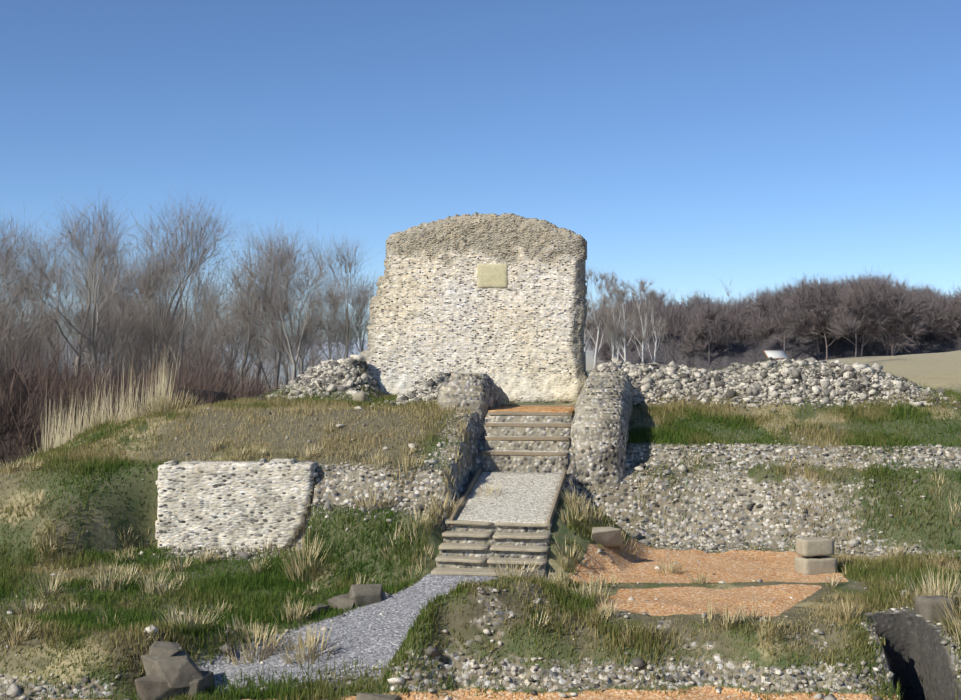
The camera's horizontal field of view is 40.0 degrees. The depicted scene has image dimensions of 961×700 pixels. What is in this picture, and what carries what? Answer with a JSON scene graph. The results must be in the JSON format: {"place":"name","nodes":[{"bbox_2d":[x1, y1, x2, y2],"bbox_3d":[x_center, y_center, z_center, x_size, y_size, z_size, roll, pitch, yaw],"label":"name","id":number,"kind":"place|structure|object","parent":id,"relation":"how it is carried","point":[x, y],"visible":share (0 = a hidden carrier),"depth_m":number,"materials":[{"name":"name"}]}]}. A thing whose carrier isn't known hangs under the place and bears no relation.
{"place":"outdoors","nodes":[
{"label":"outdoors","id":0,"kind":"place"},
{"bbox_2d":[0,340,960,699],"bbox_3d":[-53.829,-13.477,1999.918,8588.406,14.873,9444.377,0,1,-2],"label":"terrain","id":1,"kind":"structure","parent":0,"point":[918,656],"depth_m":27.72,"materials":[{"name":"green plant"}]},
{"bbox_2d":[33,337,182,450],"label":"reed stalks","id":2,"kind":"object","parent":1,"relation":"on","point":[60,437],"visible":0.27,"depth_m":39.63,"materials":[{"name":"beige plant"}]},
{"bbox_2d":[0,368,273,466],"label":"undergrowth","id":3,"kind":"object","parent":1,"relation":"on","point":[219,396],"visible":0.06,"depth_m":45.99,"materials":[{"name":"beige plant"}]},
{"bbox_2d":[0,306,320,465],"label":"shrub twigs","id":4,"kind":"object","parent":1,"relation":"on","point":[46,384],"visible":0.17,"depth_m":48.77,"materials":[{"name":"brown plant"}]},
{"bbox_2d":[134,641,214,699],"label":"boulder","id":5,"kind":"object","parent":1,"relation":"on","point":[170,668],"visible":0.92,"depth_m":21.39,"materials":[{"name":"stone"}]},
{"bbox_2d":[0,187,382,398],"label":"trees","id":6,"kind":"object","parent":1,"relation":"on","point":[176,324],"depth_m":66.52,"materials":[{"name":"plant"}]},
{"bbox_2d":[155,458,317,550],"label":"low stone wall","id":7,"kind":"structure","parent":1,"relation":"on","point":[243,505],"depth_m":29.76,"materials":[{"name":"grey stone"}]},
{"bbox_2d":[281,584,382,614],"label":"stone blocks","id":8,"kind":"structure","parent":1,"relation":"on","point":[362,594],"depth_m":25.29,"materials":[{"name":"stone"}]},
{"bbox_2d":[353,393,366,401],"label":"stone block","id":9,"kind":"structure","parent":1,"relation":"on","point":[360,396],"depth_m":37.51,"materials":[{"name":"beige stone"}]},
{"bbox_2d":[355,693,399,699],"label":"stone block","id":10,"kind":"structure","parent":1,"relation":"on","point":[366,696],"depth_m":21.13,"materials":[{"name":"grey stone"}]},
{"bbox_2d":[360,212,588,402],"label":"flint wall","id":11,"kind":"structure","parent":1,"relation":"on","point":[519,338],"depth_m":39.45,"materials":[{"name":"beige stone"}]},
{"bbox_2d":[477,264,506,287],"bbox_3d":[0.350,-2.206,39.385,0.910,0.708,0.108,0,1,8],"label":"plaque","id":12,"kind":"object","parent":11,"relation":"attached to","point":[493,275],"depth_m":39.34,"materials":[{"name":"beige stone"}]},
{"bbox_2d":[438,373,510,424],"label":"stair cheek wall","id":13,"kind":"structure","parent":1,"relation":"on","point":[481,394],"depth_m":34.05,"materials":[{"name":"grey stone"}]},
{"bbox_2d":[0,357,960,699],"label":"short grass blades","id":14,"kind":"object","parent":1,"relation":"on","point":[72,455],"visible":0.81,"depth_m":27.44,"materials":[{"name":"green plant"}]},
{"bbox_2d":[0,387,960,665],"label":"dry grass tufts","id":15,"kind":"object","parent":1,"relation":"on","point":[308,639],"depth_m":26.67,"materials":[{"name":"beige plant"}]},
{"bbox_2d":[0,359,960,699],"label":"loose stones","id":16,"kind":"object","parent":1,"relation":"on","point":[396,681],"visible":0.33,"depth_m":29.36,"materials":[{"name":"grey stone"}]},
{"bbox_2d":[431,518,551,577],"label":"stairs","id":17,"kind":"structure","parent":1,"relation":"on","point":[466,550],"depth_m":27.31,"materials":[{"name":"stone"}]},
{"bbox_2d":[450,467,566,529],"bbox_3d":[0.722,3.324,30.016,2.145,0.224,4.235,0,10,8],"label":"landing","id":18,"kind":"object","parent":1,"relation":"on","point":[529,497],"depth_m":29.72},
{"bbox_2d":[481,405,574,472],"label":"stairs","id":19,"kind":"structure","parent":1,"relation":"on","point":[516,436],"depth_m":32.89,"materials":[{"name":"grey stone"}]},
{"bbox_2d":[570,372,632,488],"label":"stair cheek wall","id":20,"kind":"structure","parent":1,"relation":"on","point":[600,423],"depth_m":32.49,"materials":[{"name":"grey stone"}]},
{"bbox_2d":[591,527,623,547],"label":"stone block","id":21,"kind":"structure","parent":1,"relation":"on","point":[608,537],"depth_m":28.33,"materials":[{"name":"stone"}]},
{"bbox_2d":[256,354,960,411],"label":"heap flints","id":22,"kind":"object","parent":1,"relation":"on","point":[337,370],"visible":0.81,"depth_m":37.28,"materials":[{"name":"grey stone"}]},
{"bbox_2d":[584,267,669,368],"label":"bare trees","id":23,"kind":"object","parent":1,"relation":"on","point":[606,315],"depth_m":140.29,"materials":[{"name":"grey plant"}]},
{"bbox_2d":[585,266,960,362],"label":"trees","id":24,"kind":"object","parent":1,"relation":"on","point":[838,309],"depth_m":214.16,"materials":[{"name":"brown plant"}]},
{"bbox_2d":[763,350,788,359],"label":"info lectern","id":25,"kind":"object","parent":1,"relation":"on","point":[776,354],"visible":0.46,"depth_m":43.80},
{"bbox_2d":[600,320,960,369],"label":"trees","id":26,"kind":"object","parent":1,"relation":"on","point":[747,351],"visible":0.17,"depth_m":219.78,"materials":[{"name":"brown plant"}]},
{"bbox_2d":[585,273,960,360],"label":"trees","id":27,"kind":"object","parent":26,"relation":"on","point":[669,314],"visible":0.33,"depth_m":223.87,"materials":[{"name":"brown plant"}]},
{"bbox_2d":[794,537,837,574],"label":"stone blocks","id":28,"kind":"structure","parent":1,"relation":"on","point":[815,553],"depth_m":27.49,"materials":[{"name":"stone"}]},
{"bbox_2d":[914,595,955,621],"bbox_3d":[8.050,4.609,23.359,0.589,0.485,0.516,0,1,-7],"label":"stone block","id":29,"kind":"object","parent":1,"relation":"on","point":[923,607],"depth_m":23.13,"materials":[{"name":"stone"}]},
{"bbox_2d":[0,0,960,339],"label":"sky","id":30,"kind":"structure","parent":0,"point":[754,144],"materials":[{"name":"blue"}]}
]}

